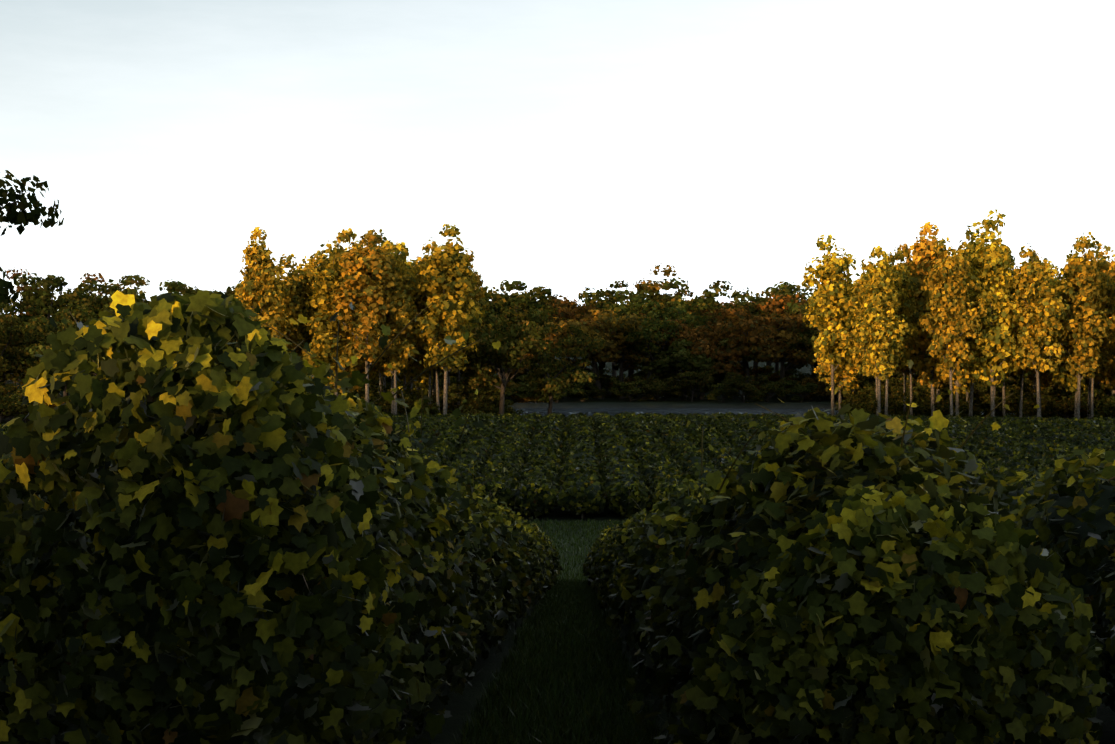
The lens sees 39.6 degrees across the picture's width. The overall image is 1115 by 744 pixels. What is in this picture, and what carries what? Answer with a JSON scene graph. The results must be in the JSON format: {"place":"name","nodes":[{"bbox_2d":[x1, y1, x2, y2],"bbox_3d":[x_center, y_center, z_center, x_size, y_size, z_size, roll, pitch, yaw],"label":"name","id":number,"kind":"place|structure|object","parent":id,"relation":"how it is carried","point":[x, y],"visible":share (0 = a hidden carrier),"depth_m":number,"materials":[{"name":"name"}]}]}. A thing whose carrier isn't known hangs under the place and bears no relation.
{"place":"outdoors","nodes":[
{"label":"outdoors","id":0,"kind":"place"},
{"bbox_2d":[0,0,1114,314],"label":"sky","id":1,"kind":"structure","parent":0,"point":[571,146],"materials":[{"name":"white"}]},
{"bbox_2d":[1,355,1114,743],"bbox_3d":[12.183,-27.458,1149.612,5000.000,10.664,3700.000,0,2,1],"label":"ground","id":2,"kind":"structure","parent":0,"point":[459,705],"depth_m":56.36,"materials":[{"name":"green plant"}]},
{"bbox_2d":[0,389,24,422],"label":"bush","id":3,"kind":"object","parent":2,"relation":"on","point":[5,404],"visible":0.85,"depth_m":168.17,"materials":[{"name":"green plant"}]},
{"bbox_2d":[0,310,35,381],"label":"oak tree","id":4,"kind":"object","parent":2,"relation":"on","point":[12,342],"visible":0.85,"depth_m":170.66,"materials":[{"name":"green plant"}]},
{"bbox_2d":[0,301,39,329],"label":"oak tree","id":5,"kind":"object","parent":2,"relation":"on","point":[6,308],"visible":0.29,"depth_m":264.10,"materials":[{"name":"green plant"}]},
{"bbox_2d":[0,393,53,422],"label":"bush","id":6,"kind":"object","parent":2,"relation":"on","point":[24,409],"visible":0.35,"depth_m":168.40,"materials":[{"name":"green plant"}]},
{"bbox_2d":[5,267,50,382],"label":"autumn tree","id":7,"kind":"object","parent":2,"relation":"on","point":[21,288],"visible":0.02,"depth_m":295.03,"materials":[{"name":"green plant"}]},
{"bbox_2d":[0,325,58,391],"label":"oak tree","id":8,"kind":"object","parent":2,"relation":"on","point":[34,340],"visible":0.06,"depth_m":182.27,"materials":[{"name":"green plant"}]},
{"bbox_2d":[0,170,63,306],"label":"oak tree","id":9,"kind":"object","parent":2,"relation":"on","point":[19,218],"visible":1,"depth_m":30.33,"materials":[{"name":"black plant"}]},
{"bbox_2d":[0,307,95,396],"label":"oak tree","id":10,"kind":"object","parent":2,"relation":"on","point":[38,328],"visible":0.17,"depth_m":168.88,"materials":[{"name":"green plant"}]},
{"bbox_2d":[0,273,96,332],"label":"oak tree","id":11,"kind":"object","parent":2,"relation":"on","point":[44,296],"visible":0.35,"depth_m":269.98,"materials":[{"name":"green plant"}]},
{"bbox_2d":[0,415,111,720],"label":"vine row","id":12,"kind":"object","parent":2,"relation":"on","point":[4,463],"depth_m":8.40,"materials":[{"name":"green plant"}]},
{"bbox_2d":[52,279,150,331],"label":"oak tree","id":13,"kind":"object","parent":2,"relation":"on","point":[95,302],"visible":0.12,"depth_m":236.97,"materials":[{"name":"green plant"}]},
{"bbox_2d":[98,279,199,318],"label":"oak tree","id":14,"kind":"object","parent":2,"relation":"on","point":[173,285],"visible":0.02,"depth_m":235.35,"materials":[{"name":"green plant"}]},
{"bbox_2d":[112,274,193,312],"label":"oak tree","id":15,"kind":"object","parent":2,"relation":"on","point":[138,278],"visible":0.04,"depth_m":265.93,"materials":[{"name":"green plant"}]},
{"bbox_2d":[234,227,289,340],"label":"poplar tree","id":16,"kind":"object","parent":2,"relation":"on","point":[259,288],"visible":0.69,"depth_m":140.35,"materials":[{"name":"yellow plant"}]},
{"bbox_2d":[249,261,300,352],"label":"poplar tree","id":17,"kind":"object","parent":2,"relation":"on","point":[292,336],"visible":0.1,"depth_m":148.43,"materials":[{"name":"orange plant"}]},
{"bbox_2d":[279,253,316,359],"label":"poplar tree","id":18,"kind":"object","parent":2,"relation":"on","point":[301,282],"visible":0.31,"depth_m":150.90,"materials":[{"name":"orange plant"}]},
{"bbox_2d":[284,254,327,377],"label":"poplar tree","id":19,"kind":"object","parent":2,"relation":"on","point":[315,262],"visible":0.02,"depth_m":159.56,"materials":[{"name":"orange plant"}]},
{"bbox_2d":[313,230,350,394],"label":"poplar tree","id":20,"kind":"object","parent":2,"relation":"on","point":[342,236],"visible":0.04,"depth_m":149.04,"materials":[{"name":"yellow plant"}]},
{"bbox_2d":[303,240,366,396],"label":"poplar tree","id":21,"kind":"object","parent":2,"relation":"on","point":[324,349],"visible":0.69,"depth_m":141.45,"materials":[{"name":"yellow plant"}]},
{"bbox_2d":[330,380,384,405],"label":"bush","id":22,"kind":"object","parent":2,"relation":"on","point":[373,395],"visible":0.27,"depth_m":150.08,"materials":[{"name":"green plant"}]},
{"bbox_2d":[325,227,415,402],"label":"poplar tree","id":23,"kind":"object","parent":2,"relation":"on","point":[365,279],"visible":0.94,"depth_m":139.25,"materials":[{"name":"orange plant"}]},
{"bbox_2d":[362,244,422,413],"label":"poplar tree","id":24,"kind":"object","parent":2,"relation":"on","point":[401,353],"visible":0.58,"depth_m":142.00,"materials":[{"name":"plant"}]},
{"bbox_2d":[375,240,419,413],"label":"poplar tree","id":25,"kind":"object","parent":2,"relation":"on","point":[389,246],"visible":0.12,"depth_m":146.32,"materials":[{"name":"plant"}]},
{"bbox_2d":[372,385,426,414],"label":"bush","id":26,"kind":"object","parent":2,"relation":"on","point":[407,398],"visible":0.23,"depth_m":149.80,"materials":[{"name":"green plant"}]},
{"bbox_2d":[399,367,435,396],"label":"bush","id":27,"kind":"object","parent":2,"relation":"on","point":[418,384],"visible":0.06,"depth_m":177.46,"materials":[{"name":"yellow plant"}]},
{"bbox_2d":[408,237,449,405],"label":"poplar tree","id":28,"kind":"object","parent":2,"relation":"on","point":[427,247],"visible":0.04,"depth_m":151.50,"materials":[{"name":"plant"}]},
{"bbox_2d":[405,259,468,412],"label":"poplar tree","id":29,"kind":"object","parent":2,"relation":"on","point":[417,303],"visible":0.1,"depth_m":148.24,"materials":[{"name":"plant"}]},
{"bbox_2d":[414,224,484,414],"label":"poplar tree","id":30,"kind":"object","parent":2,"relation":"on","point":[446,271],"visible":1,"depth_m":142.19,"materials":[{"name":"yellow plant"}]},
{"bbox_2d":[382,411,543,507],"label":"vine rows","id":31,"kind":"object","parent":2,"relation":"on","point":[475,456],"visible":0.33,"depth_m":94.00,"materials":[{"name":"green plant"}]},
{"bbox_2d":[431,379,499,414],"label":"bush","id":32,"kind":"object","parent":2,"relation":"on","point":[472,402],"visible":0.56,"depth_m":151.72,"materials":[{"name":"green plant"}]},
{"bbox_2d":[457,248,492,404],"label":"poplar tree","id":33,"kind":"object","parent":2,"relation":"on","point":[477,278],"visible":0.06,"depth_m":158.99,"materials":[{"name":"yellow plant"}]},
{"bbox_2d":[439,370,511,414],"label":"bush","id":34,"kind":"object","parent":2,"relation":"on","point":[464,383],"visible":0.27,"depth_m":155.20,"materials":[{"name":"green plant"}]},
{"bbox_2d":[460,288,511,379],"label":"oak tree","id":35,"kind":"object","parent":2,"relation":"on","point":[489,305],"visible":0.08,"depth_m":217.92,"materials":[{"name":"green plant"}]},
{"bbox_2d":[460,308,550,413],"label":"oak tree","id":36,"kind":"object","parent":2,"relation":"on","point":[508,354],"visible":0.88,"depth_m":150.74,"materials":[{"name":"green plant"}]},
{"bbox_2d":[493,375,536,402],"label":"bush","id":37,"kind":"object","parent":2,"relation":"on","point":[524,390],"visible":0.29,"depth_m":213.16,"materials":[{"name":"green plant"}]},
{"bbox_2d":[479,280,554,319],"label":"oak tree","id":38,"kind":"object","parent":2,"relation":"on","point":[519,284],"visible":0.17,"depth_m":236.56,"materials":[{"name":"green plant"}]},
{"bbox_2d":[480,295,563,378],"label":"oak tree","id":39,"kind":"object","parent":2,"relation":"on","point":[521,315],"visible":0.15,"depth_m":222.31,"materials":[{"name":"green plant"}]},
{"bbox_2d":[499,314,606,374],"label":"autumn tree","id":40,"kind":"object","parent":2,"relation":"on","point":[552,337],"visible":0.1,"depth_m":221.59,"materials":[{"name":"orange plant"}]},
{"bbox_2d":[519,294,606,313],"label":"autumn tree","id":41,"kind":"object","parent":2,"relation":"on","point":[562,303],"visible":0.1,"depth_m":259.34,"materials":[{"name":"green plant"}]},
{"bbox_2d":[521,314,606,414],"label":"oak tree","id":42,"kind":"object","parent":2,"relation":"on","point":[545,380],"visible":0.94,"depth_m":158.67,"materials":[{"name":"green plant"}]},
{"bbox_2d":[531,363,596,402],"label":"bush","id":43,"kind":"object","parent":2,"relation":"on","point":[558,397],"visible":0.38,"depth_m":213.49,"materials":[{"name":"green plant"}]},
{"bbox_2d":[566,376,605,400],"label":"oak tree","id":44,"kind":"object","parent":2,"relation":"on","point":[596,392],"visible":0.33,"depth_m":217.22,"materials":[{"name":"green plant"}]},
{"bbox_2d":[547,308,660,398],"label":"autumn tree","id":45,"kind":"object","parent":2,"relation":"on","point":[614,322],"visible":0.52,"depth_m":221.31,"materials":[{"name":"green plant"}]},
{"bbox_2d":[548,307,661,373],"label":"autumn tree","id":46,"kind":"object","parent":2,"relation":"on","point":[561,313],"visible":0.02,"depth_m":237.10,"materials":[{"name":"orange plant"}]},
{"bbox_2d":[585,280,628,376],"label":"oak tree","id":47,"kind":"object","parent":2,"relation":"on","point":[607,294],"visible":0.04,"depth_m":298.78,"materials":[{"name":"green plant"}]},
{"bbox_2d":[593,365,629,397],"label":"bush","id":48,"kind":"object","parent":2,"relation":"on","point":[603,380],"visible":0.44,"depth_m":228.92,"materials":[{"name":"green plant"}]},
{"bbox_2d":[584,315,664,398],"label":"autumn tree","id":49,"kind":"object","parent":2,"relation":"on","point":[608,353],"visible":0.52,"depth_m":221.71,"materials":[{"name":"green plant"}]},
{"bbox_2d":[578,287,683,375],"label":"oak tree","id":50,"kind":"object","parent":2,"relation":"on","point":[588,300],"visible":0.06,"depth_m":268.68,"materials":[{"name":"green plant"}]},
{"bbox_2d":[617,306,692,399],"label":"oak tree","id":51,"kind":"object","parent":2,"relation":"on","point":[644,336],"visible":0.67,"depth_m":220.58,"materials":[{"name":"green plant"}]},
{"bbox_2d":[609,288,714,394],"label":"oak tree","id":52,"kind":"object","parent":2,"relation":"on","point":[635,300],"visible":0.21,"depth_m":237.13,"materials":[{"name":"green plant"}]},
{"bbox_2d":[626,263,702,355],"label":"autumn tree","id":53,"kind":"object","parent":2,"relation":"on","point":[656,285],"visible":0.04,"depth_m":260.11,"materials":[{"name":"orange plant"}]},
{"bbox_2d":[632,288,718,379],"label":"oak tree","id":54,"kind":"object","parent":2,"relation":"on","point":[659,297],"visible":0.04,"depth_m":263.56,"materials":[{"name":"green plant"}]},
{"bbox_2d":[662,367,716,401],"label":"bush","id":55,"kind":"object","parent":2,"relation":"on","point":[703,379],"visible":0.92,"depth_m":216.13,"materials":[{"name":"green plant"}]},
{"bbox_2d":[655,277,727,328],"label":"oak tree","id":56,"kind":"object","parent":2,"relation":"on","point":[708,296],"visible":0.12,"depth_m":244.36,"materials":[{"name":"green plant"}]},
{"bbox_2d":[642,338,742,399],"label":"light tree","id":57,"kind":"object","parent":2,"relation":"on","point":[666,363],"visible":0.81,"depth_m":218.50,"materials":[{"name":"green plant"}]},
{"bbox_2d":[661,280,732,299],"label":"oak tree","id":58,"kind":"object","parent":2,"relation":"on","point":[683,291],"depth_m":303.31,"materials":[{"name":"green plant"}]},
{"bbox_2d":[657,319,746,398],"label":"autumn tree","id":59,"kind":"object","parent":2,"relation":"on","point":[689,333],"visible":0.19,"depth_m":220.91,"materials":[{"name":"orange plant"}]},
{"bbox_2d":[513,411,950,518],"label":"vine rows","id":60,"kind":"object","parent":2,"relation":"on","point":[578,464],"visible":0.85,"depth_m":86.64,"materials":[{"name":"green plant"}]},
{"bbox_2d":[722,372,766,402],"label":"bush","id":61,"kind":"object","parent":2,"relation":"on","point":[751,390],"visible":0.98,"depth_m":212.21,"materials":[{"name":"green plant"}]},
{"bbox_2d":[711,292,789,371],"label":"oak tree","id":62,"kind":"object","parent":2,"relation":"on","point":[719,306],"visible":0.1,"depth_m":240.30,"materials":[{"name":"green plant"}]},
{"bbox_2d":[686,307,815,399],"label":"autumn tree","id":63,"kind":"object","parent":2,"relation":"on","point":[746,333],"visible":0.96,"depth_m":218.45,"materials":[{"name":"brown plant"}]},
{"bbox_2d":[700,294,814,392],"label":"autumn tree","id":64,"kind":"object","parent":2,"relation":"on","point":[775,302],"visible":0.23,"depth_m":238.40,"materials":[{"name":"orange plant"}]},
{"bbox_2d":[742,360,798,395],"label":"bush","id":65,"kind":"object","parent":2,"relation":"on","point":[775,376],"visible":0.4,"depth_m":229.05,"materials":[{"name":"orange plant"}]},
{"bbox_2d":[734,281,816,374],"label":"oak tree","id":66,"kind":"object","parent":2,"relation":"on","point":[784,286],"depth_m":267.81,"materials":[{"name":"green plant"}]},
{"bbox_2d":[753,363,800,386],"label":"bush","id":67,"kind":"object","parent":2,"relation":"on","point":[793,371],"visible":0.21,"depth_m":230.82,"materials":[{"name":"green plant"}]},
{"bbox_2d":[740,312,819,399],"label":"autumn tree","id":68,"kind":"object","parent":2,"relation":"on","point":[779,353],"visible":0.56,"depth_m":218.34,"materials":[{"name":"green plant"}]},
{"bbox_2d":[782,305,818,398],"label":"oak tree","id":69,"kind":"object","parent":2,"relation":"on","point":[795,347],"visible":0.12,"depth_m":223.36,"materials":[{"name":"green plant"}]},
{"bbox_2d":[792,374,830,400],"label":"bush","id":70,"kind":"object","parent":2,"relation":"on","point":[805,381],"visible":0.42,"depth_m":216.17,"materials":[{"name":"green plant"}]},
{"bbox_2d":[801,234,861,414],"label":"poplar tree","id":71,"kind":"object","parent":2,"relation":"on","point":[832,294],"visible":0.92,"depth_m":149.99,"materials":[{"name":"yellow plant"}]},
{"bbox_2d":[812,291,864,409],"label":"poplar tree","id":72,"kind":"object","parent":2,"relation":"on","point":[840,372],"visible":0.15,"depth_m":157.10,"materials":[{"name":"yellow plant"}]},
{"bbox_2d":[825,374,874,409],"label":"bush","id":73,"kind":"object","parent":2,"relation":"on","point":[856,398],"visible":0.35,"depth_m":159.35,"materials":[{"name":"green plant"}]},
{"bbox_2d":[835,384,884,414],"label":"bush","id":74,"kind":"object","parent":2,"relation":"on","point":[861,405],"visible":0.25,"depth_m":152.96,"materials":[{"name":"green plant"}]},
{"bbox_2d":[839,257,895,414],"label":"poplar tree","id":75,"kind":"object","parent":2,"relation":"on","point":[856,303],"visible":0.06,"depth_m":144.80,"materials":[{"name":"yellow plant"}]},
{"bbox_2d":[851,245,913,415],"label":"poplar tree","id":76,"kind":"object","parent":2,"relation":"on","point":[879,322],"visible":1,"depth_m":130.94,"materials":[{"name":"yellow plant"}]},
{"bbox_2d":[864,386,909,414],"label":"bush","id":77,"kind":"object","parent":2,"relation":"on","point":[873,404],"visible":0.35,"depth_m":145.94,"materials":[{"name":"green plant"}]},
{"bbox_2d":[859,247,918,414],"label":"poplar tree","id":78,"kind":"object","parent":2,"relation":"on","point":[905,307],"visible":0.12,"depth_m":135.60,"materials":[{"name":"yellow plant"}]},
{"bbox_2d":[874,376,935,413],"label":"bush","id":79,"kind":"object","parent":2,"relation":"on","point":[919,399],"visible":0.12,"depth_m":153.31,"materials":[{"name":"green plant"}]},
{"bbox_2d":[893,243,917,413],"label":"poplar tree","id":80,"kind":"object","parent":2,"relation":"on","point":[904,372],"depth_m":150.32,"materials":[{"name":"yellow plant"}]},
{"bbox_2d":[896,244,929,415],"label":"poplar tree","id":81,"kind":"object","parent":2,"relation":"on","point":[914,273],"visible":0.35,"depth_m":143.18,"materials":[{"name":"yellow plant"}]},
{"bbox_2d":[903,222,947,415],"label":"poplar tree","id":82,"kind":"object","parent":2,"relation":"on","point":[924,257],"visible":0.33,"depth_m":142.30,"materials":[{"name":"yellow plant"}]},
{"bbox_2d":[901,384,968,417],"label":"bush","id":83,"kind":"object","parent":2,"relation":"on","point":[942,407],"visible":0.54,"depth_m":145.41,"materials":[{"name":"green plant"}]},
{"bbox_2d":[789,413,1114,492],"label":"vine rows","id":84,"kind":"object","parent":2,"relation":"on","point":[1029,444],"visible":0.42,"depth_m":97.61,"materials":[{"name":"green plant"}]},
{"bbox_2d":[918,237,987,415],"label":"poplar tree","id":85,"kind":"object","parent":2,"relation":"on","point":[947,308],"visible":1,"depth_m":129.75,"materials":[{"name":"yellow plant"}]},
{"bbox_2d":[927,384,985,416],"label":"bush","id":86,"kind":"object","parent":2,"relation":"on","point":[944,394],"visible":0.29,"depth_m":152.93,"materials":[{"name":"green plant"}]},
{"bbox_2d":[926,251,990,415],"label":"poplar tree","id":87,"kind":"object","parent":2,"relation":"on","point":[964,372],"visible":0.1,"depth_m":136.12,"materials":[{"name":"yellow plant"}]},
{"bbox_2d":[951,221,1007,415],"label":"poplar tree","id":88,"kind":"object","parent":2,"relation":"on","point":[967,233],"visible":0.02,"depth_m":138.50,"materials":[{"name":"yellow plant"}]},
{"bbox_2d":[961,209,1025,416],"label":"poplar tree","id":89,"kind":"object","parent":2,"relation":"on","point":[992,264],"visible":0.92,"depth_m":131.75,"materials":[{"name":"yellow plant"}]},
{"bbox_2d":[975,380,1029,416],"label":"bush","id":90,"kind":"object","parent":2,"relation":"on","point":[985,397],"visible":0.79,"depth_m":152.86,"materials":[{"name":"green plant"}]},
{"bbox_2d":[913,448,1114,723],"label":"vine row","id":91,"kind":"object","parent":2,"relation":"on","point":[1066,521],"visible":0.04,"depth_m":8.71,"materials":[{"name":"green plant"}]},
{"bbox_2d":[995,254,1045,416],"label":"poplar tree","id":92,"kind":"object","parent":2,"relation":"on","point":[1020,370],"visible":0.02,"depth_m":139.03,"materials":[{"name":"yellow plant"}]},
{"bbox_2d":[999,394,1057,417],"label":"bush","id":93,"kind":"object","parent":2,"relation":"on","point":[1016,410],"visible":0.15,"depth_m":146.65,"materials":[{"name":"green plant"}]},
{"bbox_2d":[999,243,1072,416],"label":"poplar tree","id":94,"kind":"object","parent":2,"relation":"on","point":[1042,311],"visible":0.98,"depth_m":130.42,"materials":[{"name":"yellow plant"}]},
{"bbox_2d":[1018,386,1080,418],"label":"bush","id":95,"kind":"object","parent":2,"relation":"on","point":[1048,397],"visible":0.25,"depth_m":150.69,"materials":[{"name":"green plant"}]},
{"bbox_2d":[1028,263,1070,393],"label":"poplar tree","id":96,"kind":"object","parent":2,"relation":"on","point":[1046,381],"visible":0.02,"depth_m":153.12,"materials":[{"name":"yellow plant"}]},
{"bbox_2d":[1031,382,1105,418],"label":"bush","id":97,"kind":"object","parent":2,"relation":"on","point":[1063,405],"visible":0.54,"depth_m":146.61,"materials":[{"name":"green plant"}]},
{"bbox_2d":[1046,232,1103,417],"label":"poplar tree","id":98,"kind":"object","parent":2,"relation":"on","point":[1066,379],"visible":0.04,"depth_m":137.88,"materials":[{"name":"yellow plant"}]},
{"bbox_2d":[1047,389,1114,419],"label":"bush","id":99,"kind":"object","parent":2,"relation":"on","point":[1101,404],"visible":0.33,"depth_m":145.45,"materials":[{"name":"green plant"}]},
{"bbox_2d":[1051,236,1114,418],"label":"poplar tree","id":100,"kind":"object","parent":2,"relation":"on","point":[1084,323],"visible":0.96,"depth_m":132.27,"materials":[{"name":"yellow plant"}]},
{"bbox_2d":[1087,254,1114,417],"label":"poplar tree","id":101,"kind":"object","parent":2,"relation":"on","point":[1100,377],"visible":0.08,"depth_m":153.53,"materials":[{"name":"yellow plant"}]},
{"bbox_2d":[1088,259,1114,418],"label":"poplar tree","id":102,"kind":"object","parent":2,"relation":"on","point":[1106,285],"visible":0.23,"depth_m":137.13,"materials":[{"name":"yellow plant"}]},
{"bbox_2d":[446,518,670,743],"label":"grass","id":103,"kind":"structure","parent":0,"point":[566,620],"depth_m":11.83,"materials":[{"name":"green plant"}]},
{"bbox_2d":[512,408,1107,418],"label":"road","id":104,"kind":"structure","parent":0,"point":[566,413],"depth_m":202.62,"materials":[{"name":"grey asphalt"}]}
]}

